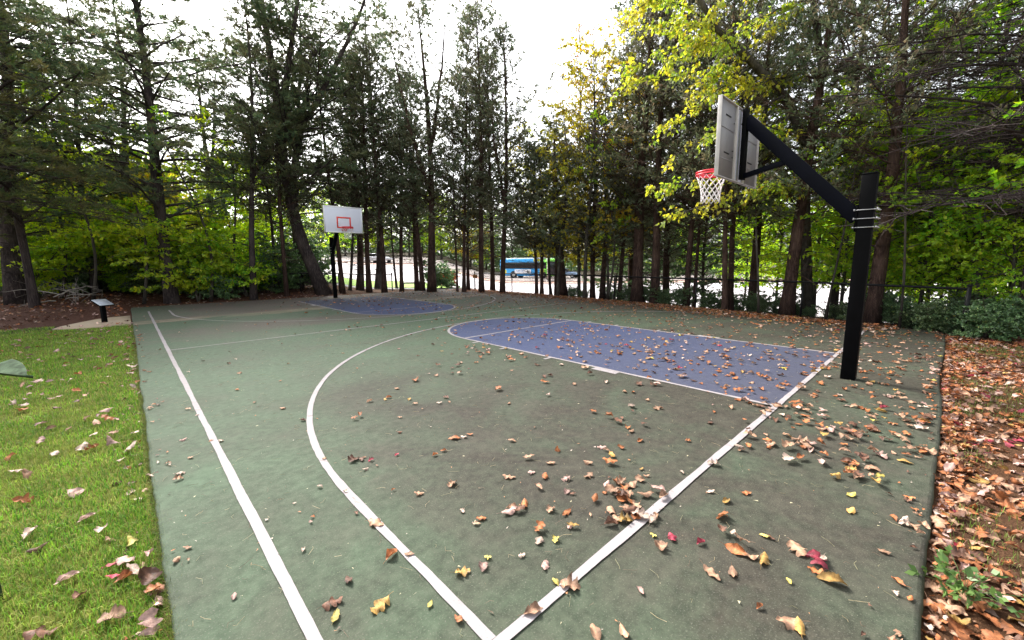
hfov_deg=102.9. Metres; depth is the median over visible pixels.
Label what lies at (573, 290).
shrub
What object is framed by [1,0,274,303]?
pine tree
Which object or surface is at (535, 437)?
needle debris
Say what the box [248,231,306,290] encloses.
deciduous tree
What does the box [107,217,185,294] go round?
deciduous tree
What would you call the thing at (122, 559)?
fallen leaf
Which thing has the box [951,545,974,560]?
fallen leaf
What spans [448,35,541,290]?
cedar tree
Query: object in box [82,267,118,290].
shrub
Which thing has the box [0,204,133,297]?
deciduous tree
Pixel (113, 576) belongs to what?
fallen leaf
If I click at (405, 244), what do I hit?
deciduous tree
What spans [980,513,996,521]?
fallen leaf
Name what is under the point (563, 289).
cedar tree
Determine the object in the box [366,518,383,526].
fallen leaf
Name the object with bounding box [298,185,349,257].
deciduous tree
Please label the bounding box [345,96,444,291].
cedar tree
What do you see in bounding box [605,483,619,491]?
fallen leaf
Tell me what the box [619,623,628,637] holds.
fallen leaf
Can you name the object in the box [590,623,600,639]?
fallen leaf
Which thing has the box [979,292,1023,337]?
shrub
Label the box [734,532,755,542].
fallen leaf
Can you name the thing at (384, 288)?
cedar tree
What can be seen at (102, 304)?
interpretive plaque
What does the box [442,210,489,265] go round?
deciduous tree
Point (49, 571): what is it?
lawn grass
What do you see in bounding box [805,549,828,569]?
fallen leaf
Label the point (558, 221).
deciduous tree
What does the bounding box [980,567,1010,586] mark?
fallen leaf
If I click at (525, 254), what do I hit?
deciduous tree
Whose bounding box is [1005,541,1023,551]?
fallen leaf
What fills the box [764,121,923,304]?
deciduous tree
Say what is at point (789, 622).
fallen leaf
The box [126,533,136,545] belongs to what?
fallen leaf
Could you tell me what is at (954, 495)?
fallen leaf
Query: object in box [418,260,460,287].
shrub
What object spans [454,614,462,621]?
fallen leaf
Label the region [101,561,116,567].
fallen leaf
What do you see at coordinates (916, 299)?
deciduous tree
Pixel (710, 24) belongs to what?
deciduous tree
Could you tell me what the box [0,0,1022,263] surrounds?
sky
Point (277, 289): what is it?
shrub
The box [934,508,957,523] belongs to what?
fallen leaf
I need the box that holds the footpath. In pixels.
[337,283,472,288]
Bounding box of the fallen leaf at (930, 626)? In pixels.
[924,622,933,631]
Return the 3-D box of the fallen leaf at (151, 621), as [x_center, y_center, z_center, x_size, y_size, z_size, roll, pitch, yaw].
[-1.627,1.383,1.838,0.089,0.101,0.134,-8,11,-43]
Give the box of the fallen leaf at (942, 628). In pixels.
[922,615,945,630]
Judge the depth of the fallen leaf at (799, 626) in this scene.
1.81 m
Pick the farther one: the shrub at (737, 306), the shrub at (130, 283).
the shrub at (130, 283)
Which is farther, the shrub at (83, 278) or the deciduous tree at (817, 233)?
the shrub at (83, 278)
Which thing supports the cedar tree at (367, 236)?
on the ground at (982, 622)
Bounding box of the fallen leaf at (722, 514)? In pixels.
[716,511,727,518]
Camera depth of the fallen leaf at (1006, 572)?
2.16 m
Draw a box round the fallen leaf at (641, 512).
[629,507,648,517]
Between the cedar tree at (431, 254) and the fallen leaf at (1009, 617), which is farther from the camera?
the cedar tree at (431, 254)
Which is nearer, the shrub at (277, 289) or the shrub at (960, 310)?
the shrub at (960, 310)
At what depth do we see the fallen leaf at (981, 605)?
1.96 m
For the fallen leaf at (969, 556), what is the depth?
2.27 m
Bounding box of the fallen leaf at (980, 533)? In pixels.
[974,530,989,539]
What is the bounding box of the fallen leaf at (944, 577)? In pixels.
[940,570,961,579]
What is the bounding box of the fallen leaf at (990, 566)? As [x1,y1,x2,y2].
[987,563,1002,586]
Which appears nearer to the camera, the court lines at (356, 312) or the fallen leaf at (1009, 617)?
the fallen leaf at (1009, 617)
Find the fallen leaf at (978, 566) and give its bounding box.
[955,556,983,570]
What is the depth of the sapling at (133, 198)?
16.00 m
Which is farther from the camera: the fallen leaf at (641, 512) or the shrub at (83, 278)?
the shrub at (83, 278)
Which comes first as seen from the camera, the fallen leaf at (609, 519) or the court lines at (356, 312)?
the fallen leaf at (609, 519)
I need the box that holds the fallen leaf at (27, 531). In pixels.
[19,525,37,542]
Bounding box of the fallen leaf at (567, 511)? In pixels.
[562,506,572,514]
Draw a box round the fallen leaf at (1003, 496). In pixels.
[993,489,1010,500]
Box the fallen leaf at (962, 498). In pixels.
[957,495,970,502]
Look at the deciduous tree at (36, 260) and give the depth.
16.70 m
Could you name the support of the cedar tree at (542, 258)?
on the ground at (982, 622)
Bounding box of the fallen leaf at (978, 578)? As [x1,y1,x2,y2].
[972,572,989,585]
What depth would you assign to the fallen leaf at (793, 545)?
2.29 m
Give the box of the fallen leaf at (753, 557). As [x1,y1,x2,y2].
[737,551,758,559]
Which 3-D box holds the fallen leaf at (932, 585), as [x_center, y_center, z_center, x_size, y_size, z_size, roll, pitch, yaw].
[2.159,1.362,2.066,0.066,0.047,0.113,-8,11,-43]
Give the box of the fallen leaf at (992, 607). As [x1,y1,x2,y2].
[985,605,1003,609]
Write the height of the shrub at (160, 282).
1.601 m
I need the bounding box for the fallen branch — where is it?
[7,278,102,306]
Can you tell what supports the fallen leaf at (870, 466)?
on the court slab
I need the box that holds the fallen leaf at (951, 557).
[937,541,964,562]
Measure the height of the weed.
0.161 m
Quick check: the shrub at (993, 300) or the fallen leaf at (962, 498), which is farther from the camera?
the shrub at (993, 300)
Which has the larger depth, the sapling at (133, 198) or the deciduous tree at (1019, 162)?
the sapling at (133, 198)
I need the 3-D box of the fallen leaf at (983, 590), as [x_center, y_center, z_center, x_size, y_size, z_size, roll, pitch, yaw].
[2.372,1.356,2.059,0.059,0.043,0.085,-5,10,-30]
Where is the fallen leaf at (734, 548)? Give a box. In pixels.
[719,541,746,554]
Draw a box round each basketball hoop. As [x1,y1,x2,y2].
[322,205,362,297]
[695,94,881,380]
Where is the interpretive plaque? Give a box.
[89,299,114,321]
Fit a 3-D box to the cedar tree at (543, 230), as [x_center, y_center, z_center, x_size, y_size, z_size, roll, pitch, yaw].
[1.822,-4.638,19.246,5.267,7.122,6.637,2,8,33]
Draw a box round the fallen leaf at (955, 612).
[931,597,967,615]
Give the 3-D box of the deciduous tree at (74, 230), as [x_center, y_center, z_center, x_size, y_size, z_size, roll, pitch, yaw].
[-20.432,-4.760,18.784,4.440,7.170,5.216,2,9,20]
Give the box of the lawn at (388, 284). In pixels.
[325,275,473,288]
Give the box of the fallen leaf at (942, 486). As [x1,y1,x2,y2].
[936,480,947,487]
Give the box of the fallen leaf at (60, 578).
[53,569,82,584]
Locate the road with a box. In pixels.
[323,256,840,280]
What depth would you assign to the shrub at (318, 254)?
23.78 m
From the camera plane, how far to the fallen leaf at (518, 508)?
2.67 m
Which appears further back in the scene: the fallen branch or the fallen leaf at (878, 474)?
the fallen branch
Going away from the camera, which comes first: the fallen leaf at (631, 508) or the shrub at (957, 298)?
the fallen leaf at (631, 508)
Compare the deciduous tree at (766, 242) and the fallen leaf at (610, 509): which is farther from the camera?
the deciduous tree at (766, 242)
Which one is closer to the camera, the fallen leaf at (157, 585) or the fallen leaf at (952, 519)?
the fallen leaf at (157, 585)
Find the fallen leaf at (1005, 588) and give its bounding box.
[1001,583,1023,595]
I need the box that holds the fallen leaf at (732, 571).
[728,562,737,576]
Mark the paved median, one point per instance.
(513, 281)
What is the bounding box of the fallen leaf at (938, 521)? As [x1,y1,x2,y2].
[930,514,946,527]
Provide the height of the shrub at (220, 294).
1.755 m
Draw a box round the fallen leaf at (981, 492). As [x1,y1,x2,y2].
[977,487,989,495]
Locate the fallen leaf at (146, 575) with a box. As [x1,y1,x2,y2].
[138,560,162,584]
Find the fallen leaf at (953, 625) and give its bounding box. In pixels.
[947,617,973,636]
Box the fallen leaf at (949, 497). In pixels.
[940,494,953,501]
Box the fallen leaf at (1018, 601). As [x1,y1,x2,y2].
[1013,596,1023,605]
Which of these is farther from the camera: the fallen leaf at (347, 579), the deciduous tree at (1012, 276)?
the deciduous tree at (1012, 276)
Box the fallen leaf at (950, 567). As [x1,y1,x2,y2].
[942,561,956,571]
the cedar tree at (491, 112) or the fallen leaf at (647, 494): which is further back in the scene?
the cedar tree at (491, 112)
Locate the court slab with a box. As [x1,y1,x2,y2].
[131,289,945,639]
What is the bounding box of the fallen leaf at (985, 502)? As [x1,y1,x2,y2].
[971,499,1001,511]
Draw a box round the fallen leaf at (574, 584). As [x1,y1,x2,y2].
[559,572,580,589]
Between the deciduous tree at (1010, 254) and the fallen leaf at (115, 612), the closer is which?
the fallen leaf at (115, 612)
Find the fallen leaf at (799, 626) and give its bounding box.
[794,616,805,639]
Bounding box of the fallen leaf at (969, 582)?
[961,579,974,586]
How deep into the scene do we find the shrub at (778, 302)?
13.11 m
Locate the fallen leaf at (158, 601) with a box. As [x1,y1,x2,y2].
[151,595,163,605]
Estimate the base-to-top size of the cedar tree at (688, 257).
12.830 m
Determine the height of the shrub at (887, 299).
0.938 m
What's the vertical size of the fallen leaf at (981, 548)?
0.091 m
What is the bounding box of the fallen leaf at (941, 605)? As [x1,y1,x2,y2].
[923,598,948,614]
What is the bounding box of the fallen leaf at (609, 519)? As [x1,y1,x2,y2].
[602,515,617,524]
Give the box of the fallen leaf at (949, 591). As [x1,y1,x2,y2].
[936,573,953,594]
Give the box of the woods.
[165,163,831,272]
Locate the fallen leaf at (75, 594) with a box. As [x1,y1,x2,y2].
[72,589,86,598]
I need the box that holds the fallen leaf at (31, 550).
[26,538,53,552]
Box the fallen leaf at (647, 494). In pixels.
[637,491,653,496]
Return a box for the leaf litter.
[0,286,1023,639]
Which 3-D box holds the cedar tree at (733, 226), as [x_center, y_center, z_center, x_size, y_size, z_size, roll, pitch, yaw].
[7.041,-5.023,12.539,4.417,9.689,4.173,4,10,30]
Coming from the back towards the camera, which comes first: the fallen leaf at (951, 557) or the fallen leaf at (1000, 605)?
the fallen leaf at (951, 557)
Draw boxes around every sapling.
[1,59,84,297]
[12,82,108,299]
[66,88,155,303]
[132,97,221,301]
[182,99,249,297]
[574,109,630,298]
[733,96,803,312]
[800,58,904,318]
[852,12,986,327]
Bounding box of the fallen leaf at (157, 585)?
[143,582,163,592]
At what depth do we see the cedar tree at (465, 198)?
20.62 m
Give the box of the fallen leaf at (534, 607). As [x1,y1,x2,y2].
[518,601,542,615]
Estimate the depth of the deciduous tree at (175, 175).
24.58 m
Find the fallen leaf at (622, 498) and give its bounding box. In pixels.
[616,490,627,501]
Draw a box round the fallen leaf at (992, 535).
[985,528,1003,540]
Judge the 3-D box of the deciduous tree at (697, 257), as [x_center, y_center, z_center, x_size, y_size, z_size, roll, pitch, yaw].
[7.344,-5.529,16.070,5.626,10.591,6.387,-4,9,-20]
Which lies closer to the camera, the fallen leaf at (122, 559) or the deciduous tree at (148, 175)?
the fallen leaf at (122, 559)
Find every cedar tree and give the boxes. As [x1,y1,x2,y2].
[222,7,334,296]
[258,27,398,293]
[306,35,413,292]
[315,44,394,290]
[316,33,446,292]
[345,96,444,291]
[365,0,476,291]
[370,106,462,290]
[374,58,461,290]
[401,0,539,292]
[405,75,511,290]
[406,0,510,291]
[409,104,498,291]
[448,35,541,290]
[449,0,568,292]
[469,134,574,293]
[493,140,582,293]
[498,145,600,294]
[510,111,614,295]
[533,105,651,298]
[545,134,655,299]
[550,0,676,295]
[559,0,759,303]
[563,128,680,298]
[565,0,692,301]
[609,11,721,302]
[610,0,848,309]
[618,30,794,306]
[623,0,798,305]
[665,0,827,309]
[683,0,839,309]
[718,0,952,315]
[750,0,1023,323]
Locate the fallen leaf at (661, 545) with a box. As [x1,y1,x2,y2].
[654,538,667,550]
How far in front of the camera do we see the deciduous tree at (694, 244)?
76.84 m
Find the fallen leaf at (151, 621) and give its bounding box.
[138,607,162,639]
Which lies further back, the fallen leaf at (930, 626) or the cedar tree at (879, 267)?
the cedar tree at (879, 267)
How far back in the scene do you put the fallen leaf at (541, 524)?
2.50 m
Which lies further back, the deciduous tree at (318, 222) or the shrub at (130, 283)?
the deciduous tree at (318, 222)
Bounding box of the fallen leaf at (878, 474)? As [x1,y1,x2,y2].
[874,472,884,478]
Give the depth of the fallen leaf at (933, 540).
2.39 m
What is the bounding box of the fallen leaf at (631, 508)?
[618,506,636,514]
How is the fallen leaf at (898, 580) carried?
on the court slab
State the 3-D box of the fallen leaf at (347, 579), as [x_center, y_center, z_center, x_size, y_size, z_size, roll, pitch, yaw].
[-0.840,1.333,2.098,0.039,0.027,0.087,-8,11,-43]
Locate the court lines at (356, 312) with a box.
[168,292,495,320]
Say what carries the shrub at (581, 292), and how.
on the ground at (982, 622)
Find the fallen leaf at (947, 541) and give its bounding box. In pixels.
[933,537,955,544]
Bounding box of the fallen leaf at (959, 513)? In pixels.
[949,510,965,517]
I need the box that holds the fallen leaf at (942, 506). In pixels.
[934,503,951,508]
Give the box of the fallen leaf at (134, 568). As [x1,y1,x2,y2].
[126,563,138,573]
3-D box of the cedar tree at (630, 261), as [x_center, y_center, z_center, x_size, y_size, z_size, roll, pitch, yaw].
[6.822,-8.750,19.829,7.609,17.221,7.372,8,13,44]
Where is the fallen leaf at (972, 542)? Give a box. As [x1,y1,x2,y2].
[964,538,991,547]
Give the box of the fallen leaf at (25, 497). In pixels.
[10,492,33,502]
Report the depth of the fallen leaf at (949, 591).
2.08 m
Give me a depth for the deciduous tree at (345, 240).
86.50 m
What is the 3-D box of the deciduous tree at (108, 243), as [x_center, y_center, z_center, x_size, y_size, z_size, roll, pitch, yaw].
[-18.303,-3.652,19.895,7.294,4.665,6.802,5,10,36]
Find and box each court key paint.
[300,296,453,314]
[450,318,834,403]
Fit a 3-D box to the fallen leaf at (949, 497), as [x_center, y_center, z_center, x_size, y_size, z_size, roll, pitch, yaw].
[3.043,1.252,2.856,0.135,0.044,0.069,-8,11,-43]
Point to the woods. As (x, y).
(570, 267)
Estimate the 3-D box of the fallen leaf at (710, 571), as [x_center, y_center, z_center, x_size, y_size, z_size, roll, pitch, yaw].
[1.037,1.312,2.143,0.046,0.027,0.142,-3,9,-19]
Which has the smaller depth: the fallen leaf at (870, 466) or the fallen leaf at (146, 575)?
the fallen leaf at (146, 575)
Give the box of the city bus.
[500,258,554,277]
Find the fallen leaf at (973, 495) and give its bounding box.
[962,492,977,499]
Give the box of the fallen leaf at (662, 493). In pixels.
[659,489,668,497]
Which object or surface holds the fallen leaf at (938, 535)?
on the ground at (982, 622)
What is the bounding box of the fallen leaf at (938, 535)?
[932,532,945,538]
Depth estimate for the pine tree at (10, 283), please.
15.27 m
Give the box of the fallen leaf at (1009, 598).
[975,585,1015,600]
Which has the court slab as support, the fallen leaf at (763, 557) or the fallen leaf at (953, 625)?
the fallen leaf at (763, 557)
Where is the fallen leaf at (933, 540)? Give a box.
[928,539,945,546]
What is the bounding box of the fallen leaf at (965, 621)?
[943,606,970,624]
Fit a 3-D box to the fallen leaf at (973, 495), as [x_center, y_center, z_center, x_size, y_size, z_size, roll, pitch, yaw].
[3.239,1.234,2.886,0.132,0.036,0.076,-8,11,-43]
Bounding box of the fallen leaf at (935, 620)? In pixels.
[928,612,941,628]
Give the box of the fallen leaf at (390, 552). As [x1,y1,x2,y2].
[383,548,396,563]
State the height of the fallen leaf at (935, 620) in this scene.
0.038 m
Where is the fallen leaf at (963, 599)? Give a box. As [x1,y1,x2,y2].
[959,591,972,607]
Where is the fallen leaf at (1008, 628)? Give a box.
[1000,619,1023,636]
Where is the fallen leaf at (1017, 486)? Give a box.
[1006,479,1023,490]
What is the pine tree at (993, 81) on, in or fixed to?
on the ground at (982, 622)
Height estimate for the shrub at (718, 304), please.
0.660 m
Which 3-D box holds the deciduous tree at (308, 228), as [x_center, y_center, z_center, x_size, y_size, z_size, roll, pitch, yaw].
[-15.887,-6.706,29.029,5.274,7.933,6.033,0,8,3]
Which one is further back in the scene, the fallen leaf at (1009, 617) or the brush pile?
the brush pile
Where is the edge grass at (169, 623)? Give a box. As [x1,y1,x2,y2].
[131,325,187,639]
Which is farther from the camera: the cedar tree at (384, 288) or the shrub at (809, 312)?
the cedar tree at (384, 288)
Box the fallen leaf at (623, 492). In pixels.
[611,488,628,495]
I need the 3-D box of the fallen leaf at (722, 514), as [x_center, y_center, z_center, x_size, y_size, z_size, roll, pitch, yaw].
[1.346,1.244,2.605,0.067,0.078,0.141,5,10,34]
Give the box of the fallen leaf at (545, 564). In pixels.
[541,560,548,569]
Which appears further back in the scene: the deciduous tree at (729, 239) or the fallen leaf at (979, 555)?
the deciduous tree at (729, 239)
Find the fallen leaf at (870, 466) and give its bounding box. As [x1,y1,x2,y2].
[864,464,880,470]
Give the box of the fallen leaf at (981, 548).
[968,546,986,550]
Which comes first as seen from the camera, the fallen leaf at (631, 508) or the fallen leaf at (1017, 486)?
the fallen leaf at (631, 508)
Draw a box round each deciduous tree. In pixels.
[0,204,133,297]
[0,236,114,292]
[17,136,151,293]
[26,196,220,279]
[61,141,187,240]
[74,209,268,296]
[86,167,190,267]
[106,172,205,240]
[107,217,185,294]
[128,225,280,296]
[129,228,259,301]
[160,149,205,215]
[161,139,276,256]
[200,151,283,259]
[222,158,314,254]
[242,179,329,260]
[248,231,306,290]
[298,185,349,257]
[306,197,342,247]
[316,198,373,255]
[368,198,398,252]
[390,211,427,255]
[403,218,426,251]
[419,195,457,258]
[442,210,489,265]
[469,215,501,269]
[470,206,511,266]
[487,209,532,265]
[501,120,573,293]
[509,207,540,257]
[518,92,604,295]
[533,226,575,265]
[537,13,647,298]
[537,42,669,299]
[544,132,632,269]
[555,23,599,295]
[564,220,601,272]
[581,202,652,298]
[609,0,820,315]
[616,196,688,294]
[648,205,753,306]
[670,220,720,273]
[692,200,784,296]
[705,208,751,261]
[708,172,834,307]
[728,194,790,272]
[735,86,903,316]
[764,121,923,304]
[781,206,834,262]
[786,101,924,293]
[804,135,989,291]
[812,204,872,253]
[817,100,1003,300]
[837,90,1023,303]
[849,96,1022,302]
[860,0,1023,299]
[880,59,1023,297]
[886,168,1023,304]
[894,202,1007,301]
[896,77,1023,299]
[917,84,1023,297]
[925,165,1023,300]
[942,122,1022,297]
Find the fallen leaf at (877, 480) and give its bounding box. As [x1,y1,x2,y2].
[870,475,880,483]
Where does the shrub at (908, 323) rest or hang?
on the ground at (982, 622)
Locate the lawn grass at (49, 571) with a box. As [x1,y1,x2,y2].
[0,323,173,639]
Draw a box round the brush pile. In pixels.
[260,275,310,291]
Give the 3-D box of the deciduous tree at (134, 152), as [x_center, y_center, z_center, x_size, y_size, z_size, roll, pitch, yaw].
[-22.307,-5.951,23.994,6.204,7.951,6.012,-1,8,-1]
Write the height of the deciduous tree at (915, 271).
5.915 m
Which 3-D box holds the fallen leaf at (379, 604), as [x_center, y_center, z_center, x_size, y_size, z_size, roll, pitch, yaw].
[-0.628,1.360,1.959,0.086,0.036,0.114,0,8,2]
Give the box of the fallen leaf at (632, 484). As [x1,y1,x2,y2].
[625,481,635,487]
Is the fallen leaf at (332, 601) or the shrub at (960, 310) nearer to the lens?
the fallen leaf at (332, 601)
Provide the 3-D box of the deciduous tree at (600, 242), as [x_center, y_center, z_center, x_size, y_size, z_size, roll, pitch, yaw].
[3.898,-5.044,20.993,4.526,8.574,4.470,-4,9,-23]
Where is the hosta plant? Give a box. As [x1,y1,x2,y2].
[0,359,32,599]
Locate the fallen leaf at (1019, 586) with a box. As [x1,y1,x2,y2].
[1008,577,1022,591]
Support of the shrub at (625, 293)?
on the ground at (982, 622)
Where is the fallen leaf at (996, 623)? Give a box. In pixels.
[972,605,1000,628]
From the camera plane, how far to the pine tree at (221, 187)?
19.22 m
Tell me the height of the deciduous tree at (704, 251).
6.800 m
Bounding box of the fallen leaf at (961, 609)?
[951,605,966,616]
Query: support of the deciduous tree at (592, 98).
on the ground at (982, 622)
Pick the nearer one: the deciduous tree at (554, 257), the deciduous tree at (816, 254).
the deciduous tree at (816, 254)
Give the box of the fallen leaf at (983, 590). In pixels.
[972,584,992,598]
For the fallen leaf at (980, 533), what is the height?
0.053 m
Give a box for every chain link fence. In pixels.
[234,273,392,293]
[474,271,972,336]
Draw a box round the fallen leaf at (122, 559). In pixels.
[114,555,134,564]
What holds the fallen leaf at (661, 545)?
on the court slab
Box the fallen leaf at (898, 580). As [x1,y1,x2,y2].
[891,576,910,587]
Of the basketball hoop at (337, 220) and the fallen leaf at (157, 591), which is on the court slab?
the basketball hoop at (337, 220)
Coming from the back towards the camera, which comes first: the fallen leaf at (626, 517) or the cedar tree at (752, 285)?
the cedar tree at (752, 285)
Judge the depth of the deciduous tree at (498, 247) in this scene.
83.98 m
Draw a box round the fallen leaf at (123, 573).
[114,569,132,582]
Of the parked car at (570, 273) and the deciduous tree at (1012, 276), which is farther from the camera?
the parked car at (570, 273)
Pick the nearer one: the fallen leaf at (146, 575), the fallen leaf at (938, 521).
the fallen leaf at (146, 575)
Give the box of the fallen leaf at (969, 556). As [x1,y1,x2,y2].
[962,552,974,564]
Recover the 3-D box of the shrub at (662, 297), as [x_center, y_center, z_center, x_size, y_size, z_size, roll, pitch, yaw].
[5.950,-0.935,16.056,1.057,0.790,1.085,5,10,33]
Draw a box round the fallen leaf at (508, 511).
[497,506,516,514]
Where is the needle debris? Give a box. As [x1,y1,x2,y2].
[145,309,936,639]
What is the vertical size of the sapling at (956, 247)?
7.154 m
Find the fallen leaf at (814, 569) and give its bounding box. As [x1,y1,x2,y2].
[807,566,822,573]
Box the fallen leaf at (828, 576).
[813,571,847,585]
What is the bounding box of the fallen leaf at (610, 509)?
[606,506,615,513]
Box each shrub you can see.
[35,255,106,293]
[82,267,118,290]
[98,266,137,293]
[103,270,143,292]
[140,267,192,294]
[175,266,243,299]
[234,279,249,293]
[242,253,281,291]
[264,238,337,285]
[264,270,299,293]
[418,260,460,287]
[441,272,460,284]
[567,285,577,296]
[577,290,589,296]
[611,284,630,300]
[625,283,650,302]
[642,289,665,302]
[648,287,673,304]
[664,286,698,305]
[697,293,719,307]
[711,294,721,308]
[716,294,744,310]
[736,290,779,311]
[750,298,777,313]
[766,293,800,313]
[796,303,799,314]
[799,305,820,316]
[820,302,843,318]
[829,305,846,318]
[836,295,893,319]
[865,292,912,323]
[866,290,919,323]
[886,310,916,328]
[896,297,969,331]
[907,314,946,330]
[933,289,1000,308]
[933,299,1001,336]
[948,298,1023,341]
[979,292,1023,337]
[981,295,1011,308]
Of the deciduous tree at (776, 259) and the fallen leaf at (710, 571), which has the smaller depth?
the fallen leaf at (710, 571)
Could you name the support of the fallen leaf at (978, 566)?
on the ground at (982, 622)
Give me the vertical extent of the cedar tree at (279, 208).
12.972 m
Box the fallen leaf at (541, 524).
[533,518,544,530]
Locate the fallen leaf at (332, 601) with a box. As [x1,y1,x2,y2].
[317,596,342,610]
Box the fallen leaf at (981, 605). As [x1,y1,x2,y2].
[968,595,987,614]
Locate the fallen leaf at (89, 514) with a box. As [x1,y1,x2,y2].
[78,511,97,521]
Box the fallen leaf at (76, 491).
[64,487,84,497]
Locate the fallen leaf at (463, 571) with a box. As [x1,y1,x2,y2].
[455,566,469,576]
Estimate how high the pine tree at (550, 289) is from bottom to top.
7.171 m
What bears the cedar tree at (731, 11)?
on the ground at (982, 622)
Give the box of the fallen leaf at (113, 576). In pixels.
[106,574,119,578]
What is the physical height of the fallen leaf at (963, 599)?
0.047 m
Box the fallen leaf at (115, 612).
[97,603,133,622]
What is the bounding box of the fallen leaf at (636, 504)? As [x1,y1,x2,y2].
[625,497,641,507]
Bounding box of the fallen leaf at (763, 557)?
[759,552,769,569]
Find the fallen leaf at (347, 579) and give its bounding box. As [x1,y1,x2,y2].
[345,576,352,582]
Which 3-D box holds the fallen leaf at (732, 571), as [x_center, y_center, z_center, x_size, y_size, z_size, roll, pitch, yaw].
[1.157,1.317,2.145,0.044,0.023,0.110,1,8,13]
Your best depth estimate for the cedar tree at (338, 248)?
21.21 m
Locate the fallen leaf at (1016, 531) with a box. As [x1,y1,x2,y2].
[1009,529,1023,535]
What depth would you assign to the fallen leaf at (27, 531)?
2.49 m
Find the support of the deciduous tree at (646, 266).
on the ground at (982, 622)
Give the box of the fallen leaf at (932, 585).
[924,580,942,593]
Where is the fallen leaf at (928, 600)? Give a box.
[924,591,941,614]
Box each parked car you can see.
[364,253,392,261]
[565,268,580,277]
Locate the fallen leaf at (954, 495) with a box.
[951,493,970,504]
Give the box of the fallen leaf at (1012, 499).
[1009,497,1020,502]
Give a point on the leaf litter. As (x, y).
(948, 404)
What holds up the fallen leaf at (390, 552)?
on the court slab
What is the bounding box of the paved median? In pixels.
[336,261,743,282]
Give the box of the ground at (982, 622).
[0,246,1023,639]
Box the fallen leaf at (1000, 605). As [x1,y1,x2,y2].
[995,601,1007,609]
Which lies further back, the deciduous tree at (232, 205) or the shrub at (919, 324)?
the deciduous tree at (232, 205)
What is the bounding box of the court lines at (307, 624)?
[147,300,870,639]
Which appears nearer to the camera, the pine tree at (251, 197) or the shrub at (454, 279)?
the pine tree at (251, 197)
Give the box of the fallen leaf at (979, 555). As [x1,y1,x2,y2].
[968,549,986,561]
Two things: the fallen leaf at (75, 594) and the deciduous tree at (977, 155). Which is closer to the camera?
the fallen leaf at (75, 594)
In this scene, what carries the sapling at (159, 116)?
on the ground at (982, 622)
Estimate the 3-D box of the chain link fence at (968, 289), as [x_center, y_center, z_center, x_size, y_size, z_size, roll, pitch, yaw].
[3.987,-1.245,16.736,0.893,1.257,19.930,-7,10,-36]
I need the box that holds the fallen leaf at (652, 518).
[649,514,655,522]
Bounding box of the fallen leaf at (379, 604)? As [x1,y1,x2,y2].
[370,592,391,614]
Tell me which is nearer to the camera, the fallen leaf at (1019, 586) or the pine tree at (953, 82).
the fallen leaf at (1019, 586)
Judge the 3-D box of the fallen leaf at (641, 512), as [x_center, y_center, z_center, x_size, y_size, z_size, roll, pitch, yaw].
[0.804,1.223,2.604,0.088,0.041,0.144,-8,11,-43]
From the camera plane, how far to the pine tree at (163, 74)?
22.72 m
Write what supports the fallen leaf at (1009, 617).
on the ground at (982, 622)
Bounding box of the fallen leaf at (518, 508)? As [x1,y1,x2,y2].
[510,504,524,510]
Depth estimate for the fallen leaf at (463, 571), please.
2.16 m
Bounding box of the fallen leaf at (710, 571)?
[700,560,719,579]
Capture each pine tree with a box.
[0,0,134,304]
[0,0,148,240]
[0,0,175,307]
[0,1,139,187]
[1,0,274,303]
[4,0,183,294]
[14,0,211,240]
[111,10,274,242]
[149,0,386,288]
[167,0,338,299]
[185,0,401,295]
[186,21,322,292]
[298,76,399,289]
[301,0,448,288]
[361,123,426,288]
[487,152,604,294]
[756,0,1020,317]
[789,0,1023,336]
[802,0,1023,297]
[830,12,1022,303]
[905,0,1023,222]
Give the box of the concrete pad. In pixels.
[52,316,130,329]
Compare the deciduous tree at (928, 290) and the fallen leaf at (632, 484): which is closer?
the fallen leaf at (632, 484)
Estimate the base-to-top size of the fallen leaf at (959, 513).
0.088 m
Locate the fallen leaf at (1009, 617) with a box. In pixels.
[1007,615,1023,622]
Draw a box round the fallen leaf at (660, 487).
[649,483,665,490]
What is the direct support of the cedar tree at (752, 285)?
on the ground at (982, 622)
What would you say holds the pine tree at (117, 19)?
on the ground at (982, 622)
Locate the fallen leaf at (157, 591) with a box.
[150,588,164,594]
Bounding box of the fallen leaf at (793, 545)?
[786,537,806,556]
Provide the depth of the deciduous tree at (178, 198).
29.46 m
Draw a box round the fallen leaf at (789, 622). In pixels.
[776,616,809,630]
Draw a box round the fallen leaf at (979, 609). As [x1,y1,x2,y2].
[969,599,981,611]
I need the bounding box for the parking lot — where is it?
[318,261,1007,316]
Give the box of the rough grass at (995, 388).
[948,342,1023,592]
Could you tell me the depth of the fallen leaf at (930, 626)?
1.86 m
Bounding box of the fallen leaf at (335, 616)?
[331,608,339,623]
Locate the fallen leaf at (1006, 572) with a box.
[995,564,1018,579]
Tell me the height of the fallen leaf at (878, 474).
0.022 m
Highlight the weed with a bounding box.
[904,545,1023,617]
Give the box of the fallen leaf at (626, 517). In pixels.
[617,511,632,521]
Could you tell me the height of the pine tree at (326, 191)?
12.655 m
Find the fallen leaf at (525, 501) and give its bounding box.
[521,498,527,507]
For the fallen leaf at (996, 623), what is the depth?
1.90 m
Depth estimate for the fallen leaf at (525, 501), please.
2.76 m
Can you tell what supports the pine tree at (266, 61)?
on the ground at (982, 622)
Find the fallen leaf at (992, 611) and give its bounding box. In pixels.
[985,608,997,616]
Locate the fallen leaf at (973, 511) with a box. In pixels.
[959,503,984,516]
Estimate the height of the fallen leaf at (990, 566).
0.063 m
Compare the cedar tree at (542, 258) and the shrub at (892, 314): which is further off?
the cedar tree at (542, 258)

